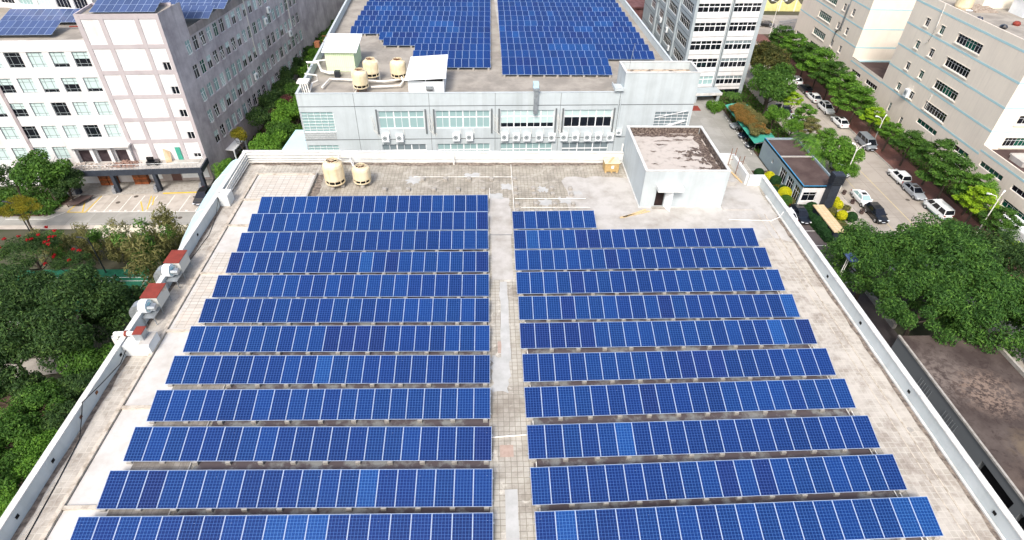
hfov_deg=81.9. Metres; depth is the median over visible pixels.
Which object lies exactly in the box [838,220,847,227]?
shrub
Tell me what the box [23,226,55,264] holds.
bamboo clump
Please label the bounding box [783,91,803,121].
verge tree
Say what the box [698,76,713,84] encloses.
window
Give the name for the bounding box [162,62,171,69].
window
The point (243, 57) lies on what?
window
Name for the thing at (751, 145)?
parked car
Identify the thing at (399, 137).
air conditioner
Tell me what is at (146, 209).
bay marking
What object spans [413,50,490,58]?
solar panel row
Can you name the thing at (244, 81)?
window
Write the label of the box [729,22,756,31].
window
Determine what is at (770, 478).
solar panel row
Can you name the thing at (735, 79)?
window
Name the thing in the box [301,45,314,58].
alley tree
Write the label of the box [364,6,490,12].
solar panel row
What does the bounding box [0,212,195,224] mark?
access road
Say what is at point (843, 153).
verge tree
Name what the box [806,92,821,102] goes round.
parked car
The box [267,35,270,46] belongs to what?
window
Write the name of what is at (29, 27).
solar panel row
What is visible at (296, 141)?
canopy
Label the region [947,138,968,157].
window
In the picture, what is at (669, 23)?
window
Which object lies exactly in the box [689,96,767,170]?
driveway
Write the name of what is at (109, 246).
bamboo clump
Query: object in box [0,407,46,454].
garden shrub
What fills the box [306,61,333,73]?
roof pipe
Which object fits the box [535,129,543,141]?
air conditioner
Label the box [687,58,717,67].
window
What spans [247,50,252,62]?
window
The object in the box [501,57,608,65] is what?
solar panel row
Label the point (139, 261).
bamboo clump
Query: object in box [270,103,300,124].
alley tree
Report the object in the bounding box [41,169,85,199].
tree
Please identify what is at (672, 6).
window
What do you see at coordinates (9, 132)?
window
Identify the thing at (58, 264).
flame tree
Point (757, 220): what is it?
conduit pipe
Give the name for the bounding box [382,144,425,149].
window
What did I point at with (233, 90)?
window
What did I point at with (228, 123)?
window
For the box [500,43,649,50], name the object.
solar panel row
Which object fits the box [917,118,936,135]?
window
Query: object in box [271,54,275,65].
window
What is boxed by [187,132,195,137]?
window
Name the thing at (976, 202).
street tree
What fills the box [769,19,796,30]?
guard rail
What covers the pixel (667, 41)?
window
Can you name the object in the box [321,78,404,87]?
roof pipe
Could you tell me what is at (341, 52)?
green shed
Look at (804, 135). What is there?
palm tree
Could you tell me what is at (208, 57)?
window
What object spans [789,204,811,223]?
parked car
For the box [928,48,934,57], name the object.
window
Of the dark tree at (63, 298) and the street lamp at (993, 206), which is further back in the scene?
the street lamp at (993, 206)
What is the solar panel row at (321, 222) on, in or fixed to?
on the factory building
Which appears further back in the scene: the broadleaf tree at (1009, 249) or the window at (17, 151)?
the window at (17, 151)
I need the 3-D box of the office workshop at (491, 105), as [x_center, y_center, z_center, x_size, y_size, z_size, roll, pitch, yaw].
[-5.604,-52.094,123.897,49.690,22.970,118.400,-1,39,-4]
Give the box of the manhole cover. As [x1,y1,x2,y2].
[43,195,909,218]
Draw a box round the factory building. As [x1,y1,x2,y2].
[0,150,1023,539]
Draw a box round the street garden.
[713,85,790,155]
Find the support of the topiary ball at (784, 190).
on the roof garden soil
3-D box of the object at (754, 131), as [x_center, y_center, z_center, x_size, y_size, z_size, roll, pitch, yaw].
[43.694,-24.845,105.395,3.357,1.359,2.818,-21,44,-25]
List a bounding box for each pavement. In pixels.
[756,34,1021,275]
[837,192,893,269]
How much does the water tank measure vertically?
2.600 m
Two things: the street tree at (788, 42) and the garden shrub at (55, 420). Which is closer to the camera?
the garden shrub at (55, 420)
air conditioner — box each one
[254,70,258,79]
[264,15,268,24]
[266,3,270,13]
[382,131,390,141]
[396,130,404,142]
[453,130,460,141]
[466,129,473,141]
[501,132,509,141]
[513,129,520,141]
[523,130,531,141]
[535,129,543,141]
[548,131,556,141]
[560,129,568,141]
[571,133,578,141]
[583,133,590,141]
[594,133,601,141]
[606,129,614,141]
[616,128,622,135]
[902,86,913,97]
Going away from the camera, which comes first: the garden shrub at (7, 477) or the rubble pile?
the garden shrub at (7, 477)
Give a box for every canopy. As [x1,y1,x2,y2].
[179,159,237,246]
[282,130,306,149]
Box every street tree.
[768,25,797,44]
[777,33,808,62]
[789,42,823,76]
[795,46,839,88]
[807,60,850,99]
[825,71,864,112]
[830,85,879,124]
[859,107,889,132]
[876,122,904,151]
[888,130,928,165]
[909,137,957,185]
[915,151,979,198]
[951,185,1004,222]
[952,172,999,214]
[978,206,1023,237]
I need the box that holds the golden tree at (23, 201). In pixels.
[0,194,42,233]
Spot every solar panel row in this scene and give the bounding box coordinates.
[0,9,79,21]
[0,20,61,34]
[70,513,493,539]
[89,0,160,11]
[96,469,493,512]
[123,426,492,464]
[146,388,490,424]
[160,0,176,3]
[165,355,490,387]
[176,0,227,8]
[180,5,214,18]
[183,325,490,354]
[198,298,489,325]
[212,274,489,298]
[225,251,489,274]
[236,230,488,251]
[247,212,488,231]
[257,195,488,214]
[350,26,490,35]
[354,20,490,27]
[357,15,490,22]
[360,10,490,17]
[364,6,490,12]
[366,1,490,8]
[369,0,489,3]
[379,32,490,41]
[383,37,490,47]
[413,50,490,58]
[415,43,490,50]
[447,58,490,69]
[497,0,615,3]
[497,2,618,7]
[498,6,621,11]
[498,10,625,16]
[498,15,628,21]
[498,20,632,26]
[499,26,635,31]
[499,31,640,37]
[500,37,644,45]
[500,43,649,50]
[501,50,654,58]
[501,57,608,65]
[502,65,611,77]
[512,210,596,229]
[513,228,758,249]
[514,247,771,271]
[516,269,785,295]
[518,294,799,322]
[519,319,816,352]
[522,348,835,385]
[523,378,855,421]
[526,415,879,462]
[529,454,906,508]
[534,496,943,539]
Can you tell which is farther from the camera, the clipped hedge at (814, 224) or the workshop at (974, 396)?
the clipped hedge at (814, 224)
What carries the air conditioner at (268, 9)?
attached to the white office block at (100, 88)
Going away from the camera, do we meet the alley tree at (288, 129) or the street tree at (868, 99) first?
the alley tree at (288, 129)
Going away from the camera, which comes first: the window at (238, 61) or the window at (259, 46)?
the window at (238, 61)
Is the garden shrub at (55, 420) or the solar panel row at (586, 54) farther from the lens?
the solar panel row at (586, 54)
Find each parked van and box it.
[855,131,877,150]
[923,199,954,219]
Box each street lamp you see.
[2,201,30,231]
[76,236,106,272]
[840,143,870,188]
[977,190,1005,232]
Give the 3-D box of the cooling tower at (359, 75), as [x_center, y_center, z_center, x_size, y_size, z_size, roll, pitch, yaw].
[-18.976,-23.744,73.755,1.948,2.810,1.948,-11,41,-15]
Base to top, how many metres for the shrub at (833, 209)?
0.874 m
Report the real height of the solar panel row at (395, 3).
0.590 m
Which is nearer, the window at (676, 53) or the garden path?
the garden path
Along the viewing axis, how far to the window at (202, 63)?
89.55 m
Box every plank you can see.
[620,210,649,217]
[623,209,645,217]
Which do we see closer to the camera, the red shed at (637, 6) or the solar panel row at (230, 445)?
the solar panel row at (230, 445)
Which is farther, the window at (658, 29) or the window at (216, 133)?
the window at (658, 29)
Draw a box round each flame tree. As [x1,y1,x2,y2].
[0,226,62,273]
[41,247,95,278]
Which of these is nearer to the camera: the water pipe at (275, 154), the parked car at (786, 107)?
the water pipe at (275, 154)
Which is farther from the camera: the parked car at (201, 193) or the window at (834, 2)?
the window at (834, 2)
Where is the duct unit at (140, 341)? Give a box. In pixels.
[111,326,159,355]
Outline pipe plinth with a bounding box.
[218,189,234,205]
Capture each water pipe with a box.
[226,154,339,188]
[228,157,353,188]
[230,159,342,188]
[232,161,353,189]
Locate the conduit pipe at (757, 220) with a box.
[729,213,782,220]
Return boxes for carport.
[724,103,774,154]
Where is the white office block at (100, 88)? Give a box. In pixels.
[0,0,344,195]
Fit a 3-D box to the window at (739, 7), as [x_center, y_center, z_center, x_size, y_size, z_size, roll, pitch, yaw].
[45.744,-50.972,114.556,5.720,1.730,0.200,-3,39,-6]
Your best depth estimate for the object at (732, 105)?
112.67 m
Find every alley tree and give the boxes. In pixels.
[230,127,247,149]
[245,104,276,132]
[248,129,286,149]
[257,88,284,107]
[264,120,302,148]
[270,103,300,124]
[271,77,296,94]
[274,95,300,125]
[278,65,300,80]
[280,94,292,122]
[283,82,299,96]
[290,56,305,77]
[297,63,310,77]
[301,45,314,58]
[301,57,313,66]
[303,48,318,63]
[318,30,327,39]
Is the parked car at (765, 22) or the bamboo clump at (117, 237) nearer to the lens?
the bamboo clump at (117, 237)
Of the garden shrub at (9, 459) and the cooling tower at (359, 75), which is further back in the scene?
the cooling tower at (359, 75)
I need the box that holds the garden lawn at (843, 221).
[826,211,881,270]
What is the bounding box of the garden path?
[9,357,79,376]
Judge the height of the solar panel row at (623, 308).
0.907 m
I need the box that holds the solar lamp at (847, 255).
[840,253,858,277]
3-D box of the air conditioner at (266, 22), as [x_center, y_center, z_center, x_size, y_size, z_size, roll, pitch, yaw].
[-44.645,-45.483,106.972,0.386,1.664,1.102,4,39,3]
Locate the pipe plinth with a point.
(226, 197)
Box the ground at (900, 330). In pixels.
[0,0,987,393]
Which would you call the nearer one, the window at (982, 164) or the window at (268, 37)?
the window at (982, 164)
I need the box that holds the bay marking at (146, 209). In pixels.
[48,195,198,218]
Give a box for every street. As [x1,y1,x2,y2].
[745,42,1023,357]
[758,15,797,33]
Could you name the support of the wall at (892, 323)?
on the asphalt yard at (888, 333)
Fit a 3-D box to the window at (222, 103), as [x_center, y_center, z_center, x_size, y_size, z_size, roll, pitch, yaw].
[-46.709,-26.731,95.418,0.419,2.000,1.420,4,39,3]
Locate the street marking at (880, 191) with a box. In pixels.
[747,72,915,230]
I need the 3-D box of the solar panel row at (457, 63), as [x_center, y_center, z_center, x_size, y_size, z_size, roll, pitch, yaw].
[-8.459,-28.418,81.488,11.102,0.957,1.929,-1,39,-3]
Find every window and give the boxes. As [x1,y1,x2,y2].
[0,79,16,92]
[0,104,7,116]
[0,127,19,138]
[0,148,10,159]
[1,0,14,3]
[4,52,25,67]
[9,103,29,116]
[12,148,27,158]
[17,78,38,92]
[19,0,33,4]
[22,126,40,138]
[26,52,47,67]
[30,103,49,115]
[34,147,51,158]
[37,0,52,6]
[39,78,59,91]
[41,126,60,137]
[49,52,70,66]
[51,102,70,115]
[52,147,70,158]
[56,0,71,7]
[61,78,81,91]
[63,125,81,137]
[72,52,92,66]
[72,102,91,114]
[73,0,87,8]
[83,77,102,91]
[83,125,101,136]
[94,102,112,114]
[104,124,122,136]
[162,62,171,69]
[171,86,179,93]
[179,110,187,116]
[185,39,192,54]
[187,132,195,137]
[192,35,199,49]
[193,64,199,78]
[199,30,205,45]
[200,59,206,73]
[200,87,207,101]
[206,26,212,40]
[206,54,212,68]
[207,82,213,96]
[207,109,213,122]
[212,22,218,36]
[213,50,219,63]
[213,77,219,90]
[213,103,219,116]
[214,129,220,142]
[218,18,224,31]
[219,46,225,59]
[219,72,225,85]
[220,98,225,111]
[220,124,225,136]
[224,14,230,27]
[225,41,230,54]
[225,67,231,80]
[225,93,231,105]
[226,118,231,130]
[230,10,236,24]
[231,37,236,50]
[231,63,236,75]
[231,88,236,100]
[231,112,236,125]
[236,7,241,20]
[236,33,241,46]
[237,58,242,71]
[237,83,242,95]
[237,108,242,120]
[241,4,246,16]
[242,29,247,41]
[242,54,247,66]
[242,79,247,91]
[242,103,247,114]
[247,0,251,12]
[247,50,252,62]
[247,74,252,86]
[247,98,252,108]
[252,0,256,9]
[252,22,257,33]
[252,93,257,105]
[257,18,261,30]
[257,42,261,54]
[257,66,261,77]
[262,38,266,50]
[262,61,266,73]
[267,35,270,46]
[267,58,270,69]
[271,8,275,20]
[271,31,275,43]
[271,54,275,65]
[275,50,279,61]
[276,5,279,16]
[300,112,335,131]
[308,145,338,149]
[378,111,424,127]
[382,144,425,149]
[435,111,489,127]
[437,143,489,150]
[500,143,551,150]
[501,110,553,126]
[561,142,607,150]
[563,110,612,126]
[649,13,652,23]
[651,0,655,8]
[653,112,688,125]
[656,24,660,34]
[659,7,663,19]
[663,32,670,48]
[666,16,673,32]
[669,0,677,14]
[673,46,682,60]
[676,30,686,47]
[680,12,689,30]
[683,0,693,12]
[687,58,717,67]
[690,41,721,50]
[694,22,726,32]
[698,3,730,12]
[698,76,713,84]
[715,75,741,84]
[720,58,746,67]
[724,40,751,49]
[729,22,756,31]
[733,3,761,12]
[779,167,786,183]
[786,176,793,188]
[791,184,800,202]
[800,192,816,200]
[813,27,825,40]
[819,10,831,22]
[828,0,837,4]
[865,79,876,90]
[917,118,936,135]
[918,70,923,78]
[923,101,946,121]
[925,18,930,26]
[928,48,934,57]
[934,80,957,100]
[939,25,945,34]
[944,57,969,77]
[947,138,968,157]
[956,34,982,53]
[980,161,1002,180]
[1001,199,1023,219]
[1002,138,1023,145]
[1011,185,1023,198]
[1016,116,1023,123]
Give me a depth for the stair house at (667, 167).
54.43 m
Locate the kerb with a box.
[744,41,949,301]
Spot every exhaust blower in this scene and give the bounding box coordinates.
[129,283,171,324]
[153,250,191,287]
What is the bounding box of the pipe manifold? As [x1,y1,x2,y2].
[296,78,309,92]
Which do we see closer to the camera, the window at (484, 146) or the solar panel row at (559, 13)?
the window at (484, 146)
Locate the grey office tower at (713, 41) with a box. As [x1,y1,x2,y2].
[642,0,766,102]
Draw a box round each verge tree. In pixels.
[747,70,797,115]
[750,48,791,96]
[750,62,796,106]
[751,40,781,82]
[764,104,790,128]
[781,118,804,137]
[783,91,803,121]
[792,103,819,134]
[798,116,821,142]
[815,127,838,158]
[822,135,865,171]
[832,162,860,177]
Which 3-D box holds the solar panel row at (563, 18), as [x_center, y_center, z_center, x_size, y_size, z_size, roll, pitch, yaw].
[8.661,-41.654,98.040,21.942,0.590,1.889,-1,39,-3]
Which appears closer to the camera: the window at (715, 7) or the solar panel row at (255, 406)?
the solar panel row at (255, 406)
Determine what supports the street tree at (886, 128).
on the brick pavement at (890, 156)
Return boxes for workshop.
[295,0,701,150]
[891,333,1023,529]
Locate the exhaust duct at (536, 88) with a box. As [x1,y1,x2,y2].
[533,81,539,113]
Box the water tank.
[954,0,974,9]
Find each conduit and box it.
[391,158,621,159]
[454,169,589,210]
[492,267,927,539]
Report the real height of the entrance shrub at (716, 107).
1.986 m
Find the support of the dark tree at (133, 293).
on the ground at (900, 330)
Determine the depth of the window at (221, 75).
94.99 m
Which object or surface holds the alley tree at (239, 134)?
on the side alley
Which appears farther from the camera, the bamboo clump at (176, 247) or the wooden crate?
the bamboo clump at (176, 247)
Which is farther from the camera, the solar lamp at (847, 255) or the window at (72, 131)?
the window at (72, 131)
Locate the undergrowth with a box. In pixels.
[0,39,1001,489]
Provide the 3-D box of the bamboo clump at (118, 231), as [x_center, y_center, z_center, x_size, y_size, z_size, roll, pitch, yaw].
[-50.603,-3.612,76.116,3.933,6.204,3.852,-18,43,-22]
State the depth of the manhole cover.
88.70 m
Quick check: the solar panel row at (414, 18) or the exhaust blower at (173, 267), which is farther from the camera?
the solar panel row at (414, 18)
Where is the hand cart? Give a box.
[146,157,160,165]
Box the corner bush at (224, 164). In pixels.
[211,158,234,178]
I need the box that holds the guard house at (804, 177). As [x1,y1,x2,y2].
[759,137,829,204]
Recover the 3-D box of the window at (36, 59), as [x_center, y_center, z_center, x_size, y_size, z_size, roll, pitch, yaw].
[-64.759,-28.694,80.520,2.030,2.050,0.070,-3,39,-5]
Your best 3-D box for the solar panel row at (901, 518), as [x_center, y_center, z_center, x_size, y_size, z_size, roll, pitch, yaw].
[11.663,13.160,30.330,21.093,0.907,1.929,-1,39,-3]
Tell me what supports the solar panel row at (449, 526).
on the factory building
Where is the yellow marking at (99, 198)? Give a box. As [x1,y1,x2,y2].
[66,196,154,212]
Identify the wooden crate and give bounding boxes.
[603,157,619,172]
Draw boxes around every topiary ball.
[754,168,763,174]
[764,171,774,179]
[769,175,781,185]
[778,186,791,196]
[781,194,792,205]
[806,201,816,210]
[811,215,823,223]
[816,221,827,228]
[822,228,831,234]
[833,200,843,209]
[836,210,847,219]
[846,211,857,221]
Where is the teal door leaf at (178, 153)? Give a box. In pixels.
[174,147,183,159]
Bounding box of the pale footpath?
[90,225,187,237]
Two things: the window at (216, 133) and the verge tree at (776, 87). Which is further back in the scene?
the verge tree at (776, 87)
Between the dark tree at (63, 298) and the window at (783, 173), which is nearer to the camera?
the dark tree at (63, 298)
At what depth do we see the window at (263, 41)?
107.80 m
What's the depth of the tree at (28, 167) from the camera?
83.41 m
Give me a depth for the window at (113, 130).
87.76 m
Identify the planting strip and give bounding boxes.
[763,34,999,236]
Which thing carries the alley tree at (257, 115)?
on the side alley
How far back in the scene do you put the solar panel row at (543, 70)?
80.15 m
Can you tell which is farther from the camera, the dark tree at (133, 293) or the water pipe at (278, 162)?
the dark tree at (133, 293)
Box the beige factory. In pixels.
[793,0,1023,219]
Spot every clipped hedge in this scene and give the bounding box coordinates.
[808,213,816,218]
[812,220,817,229]
[818,227,828,237]
[821,234,833,242]
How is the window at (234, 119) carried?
in the white office block at (100, 88)
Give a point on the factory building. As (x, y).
(922, 444)
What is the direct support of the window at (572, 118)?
in the office workshop at (491, 105)
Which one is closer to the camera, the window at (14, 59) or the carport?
the window at (14, 59)
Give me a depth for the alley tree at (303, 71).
116.31 m
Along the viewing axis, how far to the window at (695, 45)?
118.35 m
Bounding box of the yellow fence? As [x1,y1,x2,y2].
[764,0,801,10]
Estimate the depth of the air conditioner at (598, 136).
77.13 m
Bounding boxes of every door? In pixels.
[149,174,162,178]
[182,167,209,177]
[663,193,673,210]
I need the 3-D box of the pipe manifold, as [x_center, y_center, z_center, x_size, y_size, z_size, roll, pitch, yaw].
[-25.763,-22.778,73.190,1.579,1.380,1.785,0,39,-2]
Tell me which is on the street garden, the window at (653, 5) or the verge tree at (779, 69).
the verge tree at (779, 69)
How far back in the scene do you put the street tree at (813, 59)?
124.79 m
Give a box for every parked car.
[192,186,210,204]
[730,121,742,129]
[738,132,749,139]
[745,141,762,149]
[760,20,774,27]
[776,103,791,112]
[788,207,798,220]
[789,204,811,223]
[793,76,803,83]
[797,84,813,93]
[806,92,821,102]
[818,100,834,113]
[831,116,849,127]
[851,189,872,206]
[864,202,888,222]
[888,169,911,184]
[902,182,926,199]
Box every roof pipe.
[305,73,317,91]
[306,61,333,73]
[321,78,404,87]
[371,76,403,87]
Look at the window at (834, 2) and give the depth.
134.07 m
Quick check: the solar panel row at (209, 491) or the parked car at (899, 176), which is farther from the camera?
the parked car at (899, 176)
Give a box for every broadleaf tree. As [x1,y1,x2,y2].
[820,218,930,300]
[870,262,981,346]
[880,211,1005,311]
[923,254,1023,360]
[931,219,984,248]
[951,225,1023,305]
[998,286,1023,349]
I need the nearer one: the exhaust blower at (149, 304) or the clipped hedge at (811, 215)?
the exhaust blower at (149, 304)
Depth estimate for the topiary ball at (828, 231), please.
84.82 m
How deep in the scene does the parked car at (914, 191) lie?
94.67 m
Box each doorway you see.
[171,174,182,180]
[654,191,663,204]
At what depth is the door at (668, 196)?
53.42 m
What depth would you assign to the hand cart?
89.49 m
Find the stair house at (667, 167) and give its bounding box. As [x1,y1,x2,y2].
[621,125,730,210]
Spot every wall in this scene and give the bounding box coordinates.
[813,205,843,240]
[844,267,897,328]
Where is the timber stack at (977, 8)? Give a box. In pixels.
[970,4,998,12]
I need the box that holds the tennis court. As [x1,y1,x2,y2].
[18,269,155,311]
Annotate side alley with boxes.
[218,119,301,176]
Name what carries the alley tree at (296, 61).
on the side alley
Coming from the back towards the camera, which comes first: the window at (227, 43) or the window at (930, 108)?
the window at (930, 108)
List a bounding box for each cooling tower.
[322,157,345,190]
[351,67,368,91]
[352,163,371,187]
[362,57,380,79]
[390,57,405,80]
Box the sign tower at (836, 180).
[819,171,846,210]
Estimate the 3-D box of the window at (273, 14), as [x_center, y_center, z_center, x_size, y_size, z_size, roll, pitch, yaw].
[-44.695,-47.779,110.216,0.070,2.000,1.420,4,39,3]
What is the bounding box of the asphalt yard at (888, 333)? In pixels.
[800,223,897,347]
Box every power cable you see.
[25,350,125,539]
[190,198,218,259]
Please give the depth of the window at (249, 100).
104.02 m
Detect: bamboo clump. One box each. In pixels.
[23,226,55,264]
[45,229,73,259]
[49,233,82,258]
[65,222,99,259]
[76,229,105,260]
[85,225,118,259]
[89,230,130,262]
[105,217,136,261]
[110,217,175,277]
[115,234,165,290]
[119,231,148,256]
[140,201,184,259]
[141,232,179,259]
[155,229,178,251]
[168,223,188,246]
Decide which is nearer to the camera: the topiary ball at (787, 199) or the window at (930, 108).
the topiary ball at (787, 199)
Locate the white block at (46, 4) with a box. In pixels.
[0,0,96,8]
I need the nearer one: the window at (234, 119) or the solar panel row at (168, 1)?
the solar panel row at (168, 1)
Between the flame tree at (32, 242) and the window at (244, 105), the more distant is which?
the window at (244, 105)
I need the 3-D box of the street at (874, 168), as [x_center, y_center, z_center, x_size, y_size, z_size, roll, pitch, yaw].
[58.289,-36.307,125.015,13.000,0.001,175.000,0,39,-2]
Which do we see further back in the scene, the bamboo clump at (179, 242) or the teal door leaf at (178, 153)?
the teal door leaf at (178, 153)
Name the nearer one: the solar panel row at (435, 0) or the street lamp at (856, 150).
the street lamp at (856, 150)
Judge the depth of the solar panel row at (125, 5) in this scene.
79.60 m
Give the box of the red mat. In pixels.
[692,106,700,110]
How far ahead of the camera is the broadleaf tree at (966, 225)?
74.14 m
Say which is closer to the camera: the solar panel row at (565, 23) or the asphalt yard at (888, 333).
the asphalt yard at (888, 333)
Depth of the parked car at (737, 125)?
112.44 m
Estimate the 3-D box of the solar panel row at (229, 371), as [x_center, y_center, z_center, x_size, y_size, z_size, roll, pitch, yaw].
[-11.528,6.473,37.695,20.362,0.907,1.929,0,39,-2]
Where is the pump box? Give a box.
[334,70,340,77]
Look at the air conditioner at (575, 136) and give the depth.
76.90 m
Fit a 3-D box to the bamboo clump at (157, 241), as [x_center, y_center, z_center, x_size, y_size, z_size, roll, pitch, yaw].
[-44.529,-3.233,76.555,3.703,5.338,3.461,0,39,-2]
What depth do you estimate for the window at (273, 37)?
111.06 m
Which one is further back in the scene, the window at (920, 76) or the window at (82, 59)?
the window at (920, 76)
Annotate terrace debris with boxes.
[70,162,114,169]
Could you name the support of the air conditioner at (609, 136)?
attached to the office workshop at (491, 105)
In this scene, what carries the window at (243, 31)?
in the white office block at (100, 88)
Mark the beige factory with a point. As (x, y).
(961, 71)
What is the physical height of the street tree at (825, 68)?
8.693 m
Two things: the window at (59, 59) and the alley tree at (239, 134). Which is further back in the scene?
the alley tree at (239, 134)
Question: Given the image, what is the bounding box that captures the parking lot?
[0,183,212,228]
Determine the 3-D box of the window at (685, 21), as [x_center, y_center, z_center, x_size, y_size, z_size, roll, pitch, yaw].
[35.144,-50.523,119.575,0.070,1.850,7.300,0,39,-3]
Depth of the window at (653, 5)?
141.77 m
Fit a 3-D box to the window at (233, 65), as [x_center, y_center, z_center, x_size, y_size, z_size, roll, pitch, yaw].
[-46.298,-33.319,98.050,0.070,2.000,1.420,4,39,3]
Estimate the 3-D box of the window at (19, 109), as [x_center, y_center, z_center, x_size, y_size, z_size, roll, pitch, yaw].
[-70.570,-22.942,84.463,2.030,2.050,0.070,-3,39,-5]
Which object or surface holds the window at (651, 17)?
in the grey office tower at (713, 41)
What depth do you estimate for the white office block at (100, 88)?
87.58 m
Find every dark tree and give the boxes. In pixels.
[0,263,131,372]
[0,264,62,348]
[0,326,45,377]
[56,338,114,377]
[79,275,143,330]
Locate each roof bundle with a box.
[999,24,1007,28]
[1012,21,1020,25]
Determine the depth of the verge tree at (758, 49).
125.77 m
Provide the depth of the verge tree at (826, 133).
100.68 m
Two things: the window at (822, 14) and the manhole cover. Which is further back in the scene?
the window at (822, 14)
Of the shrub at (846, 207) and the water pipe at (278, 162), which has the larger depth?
the shrub at (846, 207)
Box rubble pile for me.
[113,159,141,167]
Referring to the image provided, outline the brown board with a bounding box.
[63,195,93,206]
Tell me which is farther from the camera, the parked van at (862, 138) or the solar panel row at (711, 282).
the parked van at (862, 138)
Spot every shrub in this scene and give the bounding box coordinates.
[0,364,45,402]
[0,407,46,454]
[0,448,30,486]
[0,469,20,496]
[0,480,17,516]
[8,377,65,416]
[11,450,44,482]
[12,427,57,462]
[36,399,75,435]
[53,368,96,404]
[706,100,715,109]
[709,102,722,113]
[716,100,724,109]
[827,206,836,214]
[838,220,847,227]
[842,204,850,210]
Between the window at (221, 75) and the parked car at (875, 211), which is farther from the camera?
the window at (221, 75)
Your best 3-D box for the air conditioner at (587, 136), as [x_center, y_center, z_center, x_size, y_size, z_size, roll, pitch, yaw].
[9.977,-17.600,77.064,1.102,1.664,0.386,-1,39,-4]
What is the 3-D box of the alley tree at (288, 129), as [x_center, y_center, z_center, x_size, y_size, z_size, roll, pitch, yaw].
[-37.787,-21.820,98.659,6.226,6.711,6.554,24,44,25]
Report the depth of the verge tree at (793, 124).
106.27 m
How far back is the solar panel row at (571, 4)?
104.55 m
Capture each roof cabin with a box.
[974,0,1013,8]
[1008,0,1023,17]
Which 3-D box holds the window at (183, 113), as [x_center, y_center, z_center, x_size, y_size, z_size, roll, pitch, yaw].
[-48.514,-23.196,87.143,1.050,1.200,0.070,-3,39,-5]
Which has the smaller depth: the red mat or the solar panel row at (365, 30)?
the solar panel row at (365, 30)
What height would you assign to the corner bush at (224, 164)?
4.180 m
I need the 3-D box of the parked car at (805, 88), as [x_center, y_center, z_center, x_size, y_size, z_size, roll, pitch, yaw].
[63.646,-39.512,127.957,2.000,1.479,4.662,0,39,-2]
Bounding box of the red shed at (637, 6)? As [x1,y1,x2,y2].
[626,0,644,19]
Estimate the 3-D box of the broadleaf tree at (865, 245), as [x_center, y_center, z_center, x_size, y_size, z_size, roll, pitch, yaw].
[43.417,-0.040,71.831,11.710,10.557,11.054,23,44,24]
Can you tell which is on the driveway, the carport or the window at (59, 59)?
the carport
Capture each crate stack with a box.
[97,176,109,184]
[106,176,119,184]
[132,175,141,183]
[139,175,150,183]
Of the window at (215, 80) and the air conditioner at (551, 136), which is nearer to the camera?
the air conditioner at (551, 136)
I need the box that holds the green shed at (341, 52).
[321,33,361,70]
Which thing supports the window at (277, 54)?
in the white office block at (100, 88)
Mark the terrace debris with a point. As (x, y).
(83, 164)
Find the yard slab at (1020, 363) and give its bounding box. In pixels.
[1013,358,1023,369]
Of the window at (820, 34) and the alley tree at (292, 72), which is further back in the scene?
the window at (820, 34)
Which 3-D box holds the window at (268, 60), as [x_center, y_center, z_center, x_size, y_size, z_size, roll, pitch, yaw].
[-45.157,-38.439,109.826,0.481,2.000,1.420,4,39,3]
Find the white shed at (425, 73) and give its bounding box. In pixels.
[404,54,447,91]
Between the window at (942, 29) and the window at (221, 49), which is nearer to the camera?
the window at (221, 49)
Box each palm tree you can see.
[721,91,745,102]
[791,132,816,150]
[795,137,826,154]
[805,149,836,167]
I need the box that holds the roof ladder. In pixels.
[314,36,322,47]
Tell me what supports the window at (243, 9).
in the white office block at (100, 88)
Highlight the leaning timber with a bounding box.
[163,149,171,161]
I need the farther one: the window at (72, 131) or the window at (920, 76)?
the window at (920, 76)
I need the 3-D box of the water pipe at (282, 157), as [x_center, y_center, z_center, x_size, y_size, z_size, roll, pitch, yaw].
[-20.490,-8.958,56.077,11.259,0.684,6.936,0,39,-2]
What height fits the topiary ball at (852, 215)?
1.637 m
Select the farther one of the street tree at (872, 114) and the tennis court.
the street tree at (872, 114)
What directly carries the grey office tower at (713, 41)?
on the driveway
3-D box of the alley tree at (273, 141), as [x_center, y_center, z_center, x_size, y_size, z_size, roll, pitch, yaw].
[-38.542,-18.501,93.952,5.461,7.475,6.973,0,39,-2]
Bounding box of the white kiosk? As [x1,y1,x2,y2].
[998,214,1023,241]

